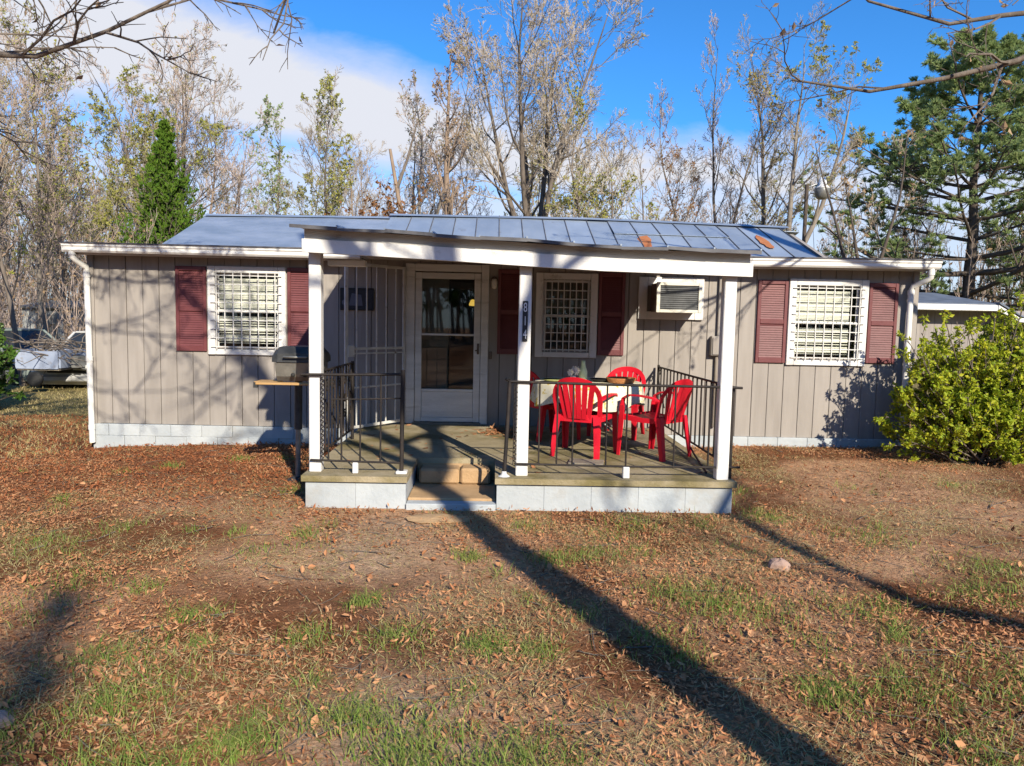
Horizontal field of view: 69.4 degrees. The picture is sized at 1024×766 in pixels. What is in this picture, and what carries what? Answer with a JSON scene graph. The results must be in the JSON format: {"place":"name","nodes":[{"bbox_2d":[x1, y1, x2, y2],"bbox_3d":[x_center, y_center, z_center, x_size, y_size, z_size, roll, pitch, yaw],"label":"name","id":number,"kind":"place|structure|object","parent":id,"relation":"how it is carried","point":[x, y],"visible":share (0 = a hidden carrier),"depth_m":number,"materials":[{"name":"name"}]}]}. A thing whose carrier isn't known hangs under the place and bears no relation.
{"place":"outdoors","nodes":[
{"label":"outdoors","id":0,"kind":"place"},
{"bbox_2d":[0,382,91,459],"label":"lawn grass","id":1,"kind":"structure","parent":0,"point":[45,409],"depth_m":12.53,"materials":[{"name":"plant"}]},
{"bbox_2d":[0,325,1023,765],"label":"ground","id":2,"kind":"structure","parent":0,"point":[448,569],"depth_m":4.41,"materials":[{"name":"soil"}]},
{"bbox_2d":[0,710,14,729],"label":"rock","id":3,"kind":"object","parent":2,"relation":"on","point":[3,715],"visible":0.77,"depth_m":3.04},
{"bbox_2d":[0,323,25,400],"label":"evergreen bush","id":4,"kind":"object","parent":2,"relation":"on","point":[8,356],"visible":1,"depth_m":13.33,"materials":[{"name":"green plant"}]},
{"bbox_2d":[0,198,30,302],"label":"bare tree","id":5,"kind":"object","parent":2,"relation":"on","point":[11,262],"visible":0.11,"depth_m":35.22,"materials":[{"name":"brown plant"}]},
{"bbox_2d":[0,170,34,309],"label":"bare tree","id":6,"kind":"object","parent":2,"relation":"on","point":[4,216],"visible":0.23,"depth_m":33.33,"materials":[{"name":"brown plant"}]},
{"bbox_2d":[0,62,45,385],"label":"bare tree","id":7,"kind":"object","parent":2,"relation":"on","point":[9,294],"visible":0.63,"depth_m":17.68,"materials":[{"name":"brown plant"}]},
{"bbox_2d":[13,172,36,300],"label":"bare tree","id":8,"kind":"object","parent":2,"relation":"on","point":[33,242],"visible":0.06,"depth_m":42.52,"materials":[{"name":"brown plant"}]},
{"bbox_2d":[0,1,57,256],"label":"bare tree","id":9,"kind":"object","parent":2,"relation":"on","point":[12,244],"visible":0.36,"depth_m":23.88,"materials":[{"name":"beige plant"}]},
{"bbox_2d":[0,328,60,385],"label":"parked car","id":10,"kind":"object","parent":2,"relation":"on","point":[26,334],"visible":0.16,"depth_m":18.82,"materials":[{"name":"grey metal"}]},
{"bbox_2d":[0,40,68,217],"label":"bare tree","id":11,"kind":"object","parent":2,"relation":"on","point":[6,140],"visible":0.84,"depth_m":15.76,"materials":[{"name":"beige plant"}]},
{"bbox_2d":[0,30,68,298],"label":"bare tree","id":12,"kind":"object","parent":2,"relation":"on","point":[33,182],"visible":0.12,"depth_m":30.37,"materials":[{"name":"brown plant"}]},
{"bbox_2d":[9,112,79,299],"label":"bare tree","id":13,"kind":"object","parent":2,"relation":"on","point":[32,189],"visible":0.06,"depth_m":34.45,"materials":[{"name":"beige plant"}]},
{"bbox_2d":[0,0,92,331],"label":"bare tree","id":14,"kind":"object","parent":2,"relation":"on","point":[40,231],"visible":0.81,"depth_m":19.56,"materials":[{"name":"brown plant"}]},
{"bbox_2d":[15,348,86,386],"bbox_3d":[-10.156,-0.366,17.007,1.840,0.810,1.420,1,5,-1],"label":"utility trailer","id":15,"kind":"object","parent":2,"relation":"on","point":[48,363],"visible":0.59,"depth_m":16.42,"materials":[{"name":"blue paint"}]},
{"bbox_2d":[3,326,85,376],"bbox_3d":[-10.518,-0.696,16.871,2.444,1.222,2.071,1,5,-1],"label":"brush pile","id":16,"kind":"object","parent":15,"relation":"on","point":[59,346],"visible":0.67,"depth_m":16.69,"materials":[{"name":"grey plant"}]},
{"bbox_2d":[18,300,84,340],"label":"garden shed","id":17,"kind":"structure","parent":2,"relation":"on","point":[55,315],"depth_m":24.57,"materials":[{"name":"wood"}]},
{"bbox_2d":[37,314,57,338],"bbox_3d":[-15.456,-1.492,24.610,0.650,1.580,0.019,1,5,-1],"label":"door","id":18,"kind":"structure","parent":17,"relation":"in","point":[53,318],"depth_m":24.56,"materials":[{"name":"metal"}]},
{"bbox_2d":[22,155,82,300],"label":"bare tree","id":19,"kind":"object","parent":2,"relation":"on","point":[56,264],"visible":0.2,"depth_m":28.40,"materials":[{"name":"brown plant"}]},
{"bbox_2d":[0,37,115,337],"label":"bare tree","id":20,"kind":"object","parent":2,"relation":"on","point":[59,237],"visible":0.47,"depth_m":23.27,"materials":[{"name":"beige plant"}]},
{"bbox_2d":[31,331,86,386],"bbox_3d":[-10.581,-0.638,19.223,2.040,1.435,4.420,1,5,-7],"label":"parked car","id":21,"kind":"object","parent":2,"relation":"on","point":[69,377],"visible":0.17,"depth_m":17.13,"materials":[{"name":"white metal"}]},
{"bbox_2d":[24,166,124,300],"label":"bare tree","id":22,"kind":"object","parent":2,"relation":"on","point":[91,193],"visible":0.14,"depth_m":34.68,"materials":[{"name":"beige plant"}]},
{"bbox_2d":[0,210,166,339],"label":"undergrowth","id":23,"kind":"object","parent":2,"relation":"on","point":[18,313],"visible":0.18,"depth_m":21.56,"materials":[{"name":"brown plant"}]},
{"bbox_2d":[64,183,107,307],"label":"bare tree","id":24,"kind":"object","parent":2,"relation":"on","point":[87,215],"visible":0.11,"depth_m":42.85,"materials":[{"name":"brown plant"}]},
{"bbox_2d":[77,185,110,277],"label":"bare tree","id":25,"kind":"object","parent":2,"relation":"on","point":[94,212],"visible":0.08,"depth_m":42.41,"materials":[{"name":"brown plant"}]},
{"bbox_2d":[19,64,229,270],"bbox_3d":[-14.994,-6.357,28.635,5.826,10.895,6.559,5,6,40],"label":"leafing tree","id":26,"kind":"object","parent":2,"relation":"on","point":[114,196],"visible":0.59,"depth_m":27.81,"materials":[{"name":"brown plant"}]},
{"bbox_2d":[0,0,303,175],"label":"yard oak","id":27,"kind":"object","parent":2,"relation":"on","point":[25,54],"visible":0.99,"depth_m":6.70,"materials":[{"name":"brown plant"}]},
{"bbox_2d":[119,119,187,235],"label":"bare tree","id":28,"kind":"object","parent":2,"relation":"on","point":[141,173],"visible":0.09,"depth_m":36.26,"materials":[{"name":"brown plant"}]},
{"bbox_2d":[117,74,192,235],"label":"bare tree","id":29,"kind":"object","parent":2,"relation":"on","point":[169,100],"visible":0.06,"depth_m":36.97,"materials":[{"name":"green plant"}]},
{"bbox_2d":[106,117,205,243],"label":"cedar","id":30,"kind":"object","parent":2,"relation":"on","point":[164,197],"visible":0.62,"depth_m":23.93,"materials":[{"name":"green plant"}]},
{"bbox_2d":[45,0,271,236],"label":"twiggy tree","id":31,"kind":"object","parent":2,"relation":"on","point":[184,124],"visible":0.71,"depth_m":31.45,"materials":[{"name":"brown plant"}]},
{"bbox_2d":[96,83,228,218],"bbox_3d":[-17.110,-8.234,36.501,5.989,13.136,2.875,0,5,-10],"label":"bare tree","id":32,"kind":"object","parent":2,"relation":"on","point":[140,107],"visible":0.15,"depth_m":36.38,"materials":[{"name":"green plant"}]},
{"bbox_2d":[85,100,274,242],"bbox_3d":[-14.753,-7.097,33.904,7.828,11.442,5.287,1,5,-1],"label":"twiggy tree","id":33,"kind":"object","parent":2,"relation":"on","point":[235,174],"visible":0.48,"depth_m":32.99,"materials":[{"name":"brown plant"}]},
{"bbox_2d":[141,48,249,213],"bbox_3d":[-15.792,-9.532,37.245,6.097,15.696,3.972,3,5,21],"label":"bare tree","id":34,"kind":"object","parent":2,"relation":"on","point":[224,133],"visible":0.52,"depth_m":36.41,"materials":[{"name":"beige plant"}]},
{"bbox_2d":[192,150,237,213],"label":"bare tree","id":35,"kind":"object","parent":2,"relation":"on","point":[221,188],"visible":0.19,"depth_m":37.84,"materials":[{"name":"brown plant"}]},
{"bbox_2d":[243,176,268,214],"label":"bare tree","id":36,"kind":"object","parent":2,"relation":"on","point":[257,200],"visible":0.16,"depth_m":40.98,"materials":[{"name":"plant"}]},
{"bbox_2d":[239,94,299,214],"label":"thin sapling","id":37,"kind":"object","parent":2,"relation":"on","point":[268,114],"visible":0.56,"depth_m":25.95,"materials":[{"name":"green plant"}]},
{"bbox_2d":[248,0,305,71],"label":"shade tree","id":38,"kind":"object","parent":2,"relation":"on","point":[280,14],"visible":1,"depth_m":4.48,"materials":[{"name":"grey plant"}]},
{"bbox_2d":[253,345,330,481],"bbox_3d":[-2.224,0.341,7.467,0.750,1.431,0.555,1,5,-1],"label":"pedestal grill","id":39,"kind":"object","parent":2,"relation":"on","point":[291,363],"visible":0.75,"depth_m":7.38,"materials":[{"name":"metal"}]},
{"bbox_2d":[269,122,339,215],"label":"budding tree","id":40,"kind":"object","parent":2,"relation":"on","point":[300,192],"visible":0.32,"depth_m":28.75,"materials":[{"name":"brown plant"}]},
{"bbox_2d":[279,66,359,215],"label":"budding tree","id":41,"kind":"object","parent":2,"relation":"on","point":[337,197],"visible":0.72,"depth_m":23.66,"materials":[{"name":"green plant"}]},
{"bbox_2d":[321,102,383,215],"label":"bare tree","id":42,"kind":"object","parent":2,"relation":"on","point":[362,189],"visible":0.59,"depth_m":40.09,"materials":[{"name":"beige plant"}]},
{"bbox_2d":[324,174,432,216],"bbox_3d":[-4.133,-3.493,23.813,2.996,6.282,2.896,-2,6,-32],"label":"beech bush","id":43,"kind":"object","parent":2,"relation":"on","point":[389,207],"visible":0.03,"depth_m":23.60,"materials":[{"name":"brown plant"}]},
{"bbox_2d":[336,131,421,215],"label":"bare tree","id":44,"kind":"object","parent":2,"relation":"on","point":[398,164],"visible":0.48,"depth_m":43.78,"materials":[{"name":"beige plant"}]},
{"bbox_2d":[389,121,441,213],"bbox_3d":[-3.503,-4.968,26.600,1.906,8.709,0.233,1,5,-1],"label":"broken snag","id":45,"kind":"object","parent":2,"relation":"on","point":[397,186],"visible":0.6,"depth_m":26.34,"materials":[{"name":"beige plant"}]},
{"bbox_2d":[406,513,476,523],"bbox_3d":[-0.586,1.137,6.197,0.611,0.049,0.280,1,5,-1],"label":"stepping stone","id":46,"kind":"object","parent":2,"relation":"on","point":[427,518],"visible":0.94,"depth_m":6.13,"materials":[{"name":"stone"}]},
{"bbox_2d":[395,48,490,214],"bbox_3d":[-3.594,-7.631,32.438,3.369,13.111,6.716,-2,6,-29],"label":"pale tree","id":47,"kind":"object","parent":2,"relation":"on","point":[420,164],"visible":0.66,"depth_m":32.11,"materials":[{"name":"brown plant"}]},
{"bbox_2d":[423,32,477,214],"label":"vine clad tree","id":48,"kind":"object","parent":2,"relation":"on","point":[447,204],"visible":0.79,"depth_m":27.51,"materials":[{"name":"beige plant"}]},
{"bbox_2d":[434,110,493,215],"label":"bare tree","id":49,"kind":"object","parent":2,"relation":"on","point":[461,173],"visible":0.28,"depth_m":36.66,"materials":[{"name":"beige plant"}]},
{"bbox_2d":[59,214,943,448],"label":"house","id":50,"kind":"structure","parent":2,"relation":"on","point":[191,329],"depth_m":9.70,"materials":[{"name":"paint"}]},
{"bbox_2d":[207,266,286,355],"bbox_3d":[-3.427,-0.932,9.585,1.000,1.140,0.151,1,5,-1],"label":"window","id":51,"kind":"structure","parent":50,"relation":"in","point":[234,294],"depth_m":9.58,"materials":[{"name":"white paint"}]},
{"bbox_2d":[340,288,373,310],"bbox_3d":[-2.006,-1.085,9.579,0.435,0.287,0.033,1,5,-1],"label":"wall plaque","id":52,"kind":"object","parent":50,"relation":"attached to","point":[361,298],"depth_m":9.57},
{"bbox_2d":[344,263,405,430],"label":"security gate","id":53,"kind":"structure","parent":50,"relation":"attached to","point":[349,350],"depth_m":9.22,"materials":[{"name":"metal"}]},
{"bbox_2d":[421,278,448,388],"bbox_3d":[-1.063,-0.461,9.926,0.440,1.940,0.040,-1,6,-26],"label":"inner door","id":54,"kind":"structure","parent":50,"relation":"in","point":[435,292],"depth_m":9.90,"materials":[{"name":"paint"}]},
{"bbox_2d":[414,272,480,421],"bbox_3d":[-0.842,-0.457,9.646,0.850,1.950,0.104,1,5,-1],"label":"storm door","id":55,"kind":"structure","parent":50,"relation":"in","point":[435,405],"depth_m":9.71,"materials":[{"name":"white paint"}]},
{"bbox_2d":[491,276,497,288],"bbox_3d":[-0.229,-1.298,9.571,0.090,0.165,0.091,1,5,-1],"label":"porch light","id":56,"kind":"object","parent":50,"relation":"attached to","point":[494,279],"visible":1,"depth_m":9.54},
{"bbox_2d":[534,272,597,357],"bbox_3d":[0.709,-0.885,9.694,0.805,1.100,0.173,1,5,-1],"label":"window","id":57,"kind":"structure","parent":50,"relation":"in","point":[566,294],"depth_m":9.66,"materials":[{"name":"white paint"}]},
{"bbox_2d":[638,277,704,319],"bbox_3d":[2.083,-1.089,9.484,0.855,0.550,0.410,1,5,-1],"label":"air conditioner","id":58,"kind":"object","parent":50,"relation":"attached to","point":[681,298],"visible":1,"depth_m":9.31,"materials":[{"name":"white paint"}]},
{"bbox_2d":[709,276,721,426],"bbox_3d":[2.694,-0.458,9.701,0.180,2.090,0.112,1,5,-1],"label":"meter box","id":59,"kind":"object","parent":50,"relation":"attached to","point":[714,346],"visible":0.61,"depth_m":9.67,"materials":[{"name":"paint"}]},
{"bbox_2d":[785,278,869,365],"bbox_3d":[4.154,-0.797,9.769,1.050,1.135,0.151,1,5,-1],"label":"window","id":60,"kind":"structure","parent":50,"relation":"in","point":[804,307],"depth_m":9.76,"materials":[{"name":"white paint"}]},
{"bbox_2d":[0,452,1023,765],"bbox_3d":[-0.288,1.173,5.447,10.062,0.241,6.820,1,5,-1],"label":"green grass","id":61,"kind":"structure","parent":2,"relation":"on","point":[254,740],"depth_m":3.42,"materials":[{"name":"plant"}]},
{"bbox_2d":[0,429,1023,765],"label":"pine straw","id":62,"kind":"object","parent":2,"relation":"on","point":[480,627],"visible":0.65,"depth_m":4.18,"materials":[{"name":"plant"}]},
{"bbox_2d":[0,418,1023,765],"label":"leaf crumbs","id":63,"kind":"object","parent":2,"relation":"on","point":[516,610],"visible":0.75,"depth_m":4.27,"materials":[{"name":"plant"}]},
{"bbox_2d":[0,413,1023,552],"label":"russet leaves","id":64,"kind":"object","parent":2,"relation":"on","point":[167,469],"visible":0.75,"depth_m":7.84,"materials":[{"name":"brown plant"}]},
{"bbox_2d":[0,149,1023,326],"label":"wood","id":65,"kind":"object","parent":2,"relation":"on","point":[980,284],"visible":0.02,"depth_m":35.36,"materials":[{"name":"brown plant"}]},
{"bbox_2d":[0,413,1023,765],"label":"fallen leaves","id":66,"kind":"object","parent":2,"relation":"on","point":[474,659],"depth_m":3.95,"materials":[{"name":"plant"}]},
{"bbox_2d":[289,224,761,512],"bbox_3d":[0.048,-0.469,9.159,4.005,2.856,5.678,1,5,-1],"label":"porch","id":67,"kind":"object","parent":2,"relation":"on","point":[448,477],"depth_m":6.56,"materials":[{"name":"wood"}]},
{"bbox_2d":[324,361,353,451],"bbox_3d":[-1.790,0.266,7.556,0.034,0.892,1.687,1,5,-1],"label":"porch railing","id":68,"kind":"object","parent":67,"relation":"on","point":[351,391],"visible":0.84,"depth_m":7.62,"materials":[{"name":"black metal"}]},
{"bbox_2d":[300,370,407,474],"bbox_3d":[-1.397,0.341,6.564,0.940,0.930,0.100,1,5,-1],"label":"porch railing","id":69,"kind":"object","parent":67,"relation":"on","point":[355,468],"visible":1,"depth_m":6.54,"materials":[{"name":"black metal"}]},
{"bbox_2d":[522,301,527,341],"bbox_3d":[0.115,-0.542,6.489,0.046,0.355,0.014,1,5,-1],"label":"house number plaque","id":70,"kind":"object","parent":67,"relation":"attached to","point":[525,322],"visible":1,"depth_m":6.49,"materials":[{"name":"metal"}]},
{"bbox_2d":[529,370,580,441],"bbox_3d":[0.396,0.234,8.790,0.626,0.832,0.628,-2,6,-29],"label":"plastic chair","id":71,"kind":"object","parent":67,"relation":"on","point":[550,408],"visible":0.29,"depth_m":8.59,"materials":[{"name":"plastic"}]},
{"bbox_2d":[550,377,618,459],"bbox_3d":[0.734,0.335,7.709,0.628,0.832,0.626,3,5,24],"label":"plastic chair","id":72,"kind":"object","parent":67,"relation":"on","point":[586,414],"visible":0.89,"depth_m":7.50,"materials":[{"name":"plastic"}]},
{"bbox_2d":[558,409,612,435],"bbox_3d":[0.851,0.337,8.362,1.180,0.711,1.180,1,5,-1],"label":"patio table","id":73,"kind":"object","parent":67,"relation":"on","point":[604,424],"visible":0.09,"depth_m":8.16,"materials":[{"name":"grey metal"}]},
{"bbox_2d":[530,377,644,411],"bbox_3d":[0.861,0.116,8.332,1.306,0.277,1.302,1,5,-1],"label":"tablecloth","id":74,"kind":"object","parent":73,"relation":"on","point":[613,400],"visible":0.4,"depth_m":7.89,"materials":[{"name":"fabric"}]},
{"bbox_2d":[543,378,559,381],"bbox_3d":[0.463,-0.029,8.121,0.265,0.024,0.265,1,5,-1],"label":"plate","id":75,"kind":"object","parent":74,"relation":"on","point":[552,379],"visible":0.74,"depth_m":8.20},
{"bbox_2d":[568,366,579,376],"bbox_3d":[0.690,-0.108,8.283,0.153,0.164,0.097,1,5,-1],"label":"flower posy","id":76,"kind":"object","parent":74,"relation":"on","point":[576,369],"visible":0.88,"depth_m":8.25,"materials":[{"name":"white plant"}]},
{"bbox_2d":[579,360,586,379],"bbox_3d":[0.800,-0.140,8.319,0.100,0.225,0.100,1,5,-1],"label":"bottle vase","id":77,"kind":"object","parent":74,"relation":"on","point":[583,372],"visible":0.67,"depth_m":8.29,"materials":[{"name":"glass"}]},
{"bbox_2d":[590,378,606,381],"bbox_3d":[0.990,-0.033,8.253,0.245,0.030,0.245,1,5,-1],"label":"plate","id":78,"kind":"object","parent":74,"relation":"on","point":[599,379],"visible":0.88,"depth_m":8.20,"materials":[{"name":"black ceramic"}]},
{"bbox_2d":[606,376,635,383],"bbox_3d":[1.203,-0.032,8.157,0.330,0.055,0.330,1,5,-1],"label":"wicker tray","id":79,"kind":"object","parent":74,"relation":"on","point":[620,380],"visible":0.99,"depth_m":8.05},
{"bbox_2d":[568,458,603,464],"bbox_3d":[0.729,0.779,7.263,0.340,0.022,0.240,2,5,9],"label":"loose board","id":80,"kind":"object","parent":67,"relation":"on","point":[588,461],"visible":0.8,"depth_m":7.23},
{"bbox_2d":[586,366,645,439],"bbox_3d":[1.329,0.226,9.112,0.628,0.832,0.626,4,6,26],"label":"plastic chair","id":81,"kind":"object","parent":67,"relation":"on","point":[638,373],"visible":0.29,"depth_m":9.22,"materials":[{"name":"plastic"}]},
{"bbox_2d":[498,378,742,478],"bbox_3d":[0.968,0.411,6.584,2.170,0.886,0.105,1,5,-1],"label":"porch railing","id":82,"kind":"object","parent":67,"relation":"on","point":[625,471],"visible":1,"depth_m":6.57,"materials":[{"name":"black metal"}]},
{"bbox_2d":[616,379,692,461],"bbox_3d":[1.541,0.349,7.737,0.628,0.832,0.626,-3,7,-43],"label":"plastic chair","id":83,"kind":"object","parent":67,"relation":"on","point":[655,418],"visible":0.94,"depth_m":7.62,"materials":[{"name":"plastic"}]},
{"bbox_2d":[656,365,734,478],"bbox_3d":[1.864,0.313,8.187,0.198,0.842,3.084,1,5,-1],"label":"porch railing","id":84,"kind":"object","parent":67,"relation":"on","point":[659,372],"visible":0.66,"depth_m":7.69,"materials":[{"name":"black metal"}]},
{"bbox_2d":[503,134,553,216],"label":"bare tree","id":85,"kind":"object","parent":2,"relation":"on","point":[532,198],"visible":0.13,"depth_m":40.28,"materials":[{"name":"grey plant"}]},
{"bbox_2d":[431,0,653,216],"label":"forked tree","id":86,"kind":"object","parent":2,"relation":"on","point":[552,93],"visible":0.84,"depth_m":28.46,"materials":[{"name":"brown plant"}]},
{"bbox_2d":[529,135,591,216],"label":"bare tree","id":87,"kind":"object","parent":2,"relation":"on","point":[537,194],"visible":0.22,"depth_m":38.63,"materials":[{"name":"brown plant"}]},
{"bbox_2d":[533,79,659,219],"bbox_3d":[2.932,-5.837,26.573,4.631,10.535,3.509,1,5,-1],"label":"budding tree","id":88,"kind":"object","parent":2,"relation":"on","point":[576,193],"visible":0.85,"depth_m":25.86,"materials":[{"name":"brown plant"}]},
{"bbox_2d":[603,122,711,221],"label":"reddish tree","id":89,"kind":"object","parent":2,"relation":"on","point":[684,161],"visible":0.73,"depth_m":29.58,"materials":[{"name":"brown plant"}]},
{"bbox_2d":[646,10,785,223],"bbox_3d":[8.158,-7.607,30.662,4.632,13.473,4.197,-1,5,-21],"label":"tall bare tree","id":90,"kind":"object","parent":2,"relation":"on","point":[714,182],"visible":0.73,"depth_m":29.90,"materials":[{"name":"brown plant"}]},
{"bbox_2d":[745,164,782,224],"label":"bare tree","id":91,"kind":"object","parent":2,"relation":"on","point":[754,205],"visible":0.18,"depth_m":43.97,"materials":[{"name":"plant"}]},
{"bbox_2d":[716,14,814,230],"bbox_3d":[9.528,-7.074,27.788,3.638,12.908,3.742,1,5,-1],"label":"tufted tree","id":92,"kind":"object","parent":2,"relation":"on","point":[772,161],"visible":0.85,"depth_m":27.35,"materials":[{"name":"brown plant"}]},
{"bbox_2d":[767,557,790,571],"bbox_3d":[1.815,1.243,5.019,0.145,0.130,0.133,4,6,28],"label":"rock","id":93,"kind":"object","parent":2,"relation":"on","point":[775,564],"visible":0.77,"depth_m":4.98,"materials":[{"name":"stone"}]},
{"bbox_2d":[802,177,829,242],"bbox_3d":[8.115,-2.655,20.004,0.680,5.715,0.410,1,5,-1],"label":"yard light","id":94,"kind":"object","parent":2,"relation":"on","point":[820,193],"visible":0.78,"depth_m":19.77,"materials":[{"name":"grey metal"}]},
{"bbox_2d":[759,1,881,242],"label":"forked pale tree","id":95,"kind":"object","parent":2,"relation":"on","point":[793,183],"visible":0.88,"depth_m":26.27,"materials":[{"name":"brown plant"}]},
{"bbox_2d":[817,201,858,257],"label":"bare tree","id":96,"kind":"object","parent":2,"relation":"on","point":[843,204],"visible":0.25,"depth_m":45.81,"materials":[{"name":"beige plant"}]},
{"bbox_2d":[810,122,925,257],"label":"dark bare tree","id":97,"kind":"object","parent":2,"relation":"on","point":[866,234],"visible":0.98,"depth_m":18.89,"materials":[{"name":"brown plant"}]},
{"bbox_2d":[740,0,1023,146],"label":"yard oak","id":98,"kind":"object","parent":2,"relation":"on","point":[1001,64],"visible":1,"depth_m":6.34,"materials":[{"name":"brown plant"}]},
{"bbox_2d":[871,120,943,257],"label":"bare tree","id":99,"kind":"object","parent":2,"relation":"on","point":[904,231],"visible":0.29,"depth_m":35.63,"materials":[{"name":"beige plant"}]},
{"bbox_2d":[794,23,1023,310],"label":"white pine","id":100,"kind":"object","parent":2,"relation":"on","point":[923,106],"visible":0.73,"depth_m":31.84,"materials":[{"name":"green plant"}]},
{"bbox_2d":[889,183,954,288],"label":"bare tree","id":101,"kind":"object","parent":2,"relation":"on","point":[930,223],"visible":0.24,"depth_m":40.01,"materials":[{"name":"beige plant"}]},
{"bbox_2d":[872,291,1023,465],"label":"golden bush","id":102,"kind":"object","parent":2,"relation":"on","point":[972,402],"visible":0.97,"depth_m":8.67,"materials":[{"name":"green plant"}]},
{"bbox_2d":[914,292,1023,371],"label":"neighbour house","id":103,"kind":"structure","parent":2,"relation":"on","point":[934,305],"depth_m":25.25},
{"bbox_2d":[955,134,1023,308],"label":"white pine","id":104,"kind":"object","parent":2,"relation":"on","point":[988,262],"visible":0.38,"depth_m":34.74,"materials":[{"name":"green plant"}]},
{"bbox_2d":[957,203,1023,304],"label":"bare tree","id":105,"kind":"object","parent":2,"relation":"on","point":[967,213],"visible":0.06,"depth_m":42.15,"materials":[{"name":"green plant"}]},
{"bbox_2d":[0,0,1023,310],"label":"sky","id":106,"kind":"structure","parent":0,"point":[378,44],"materials":[{"name":"blue"}]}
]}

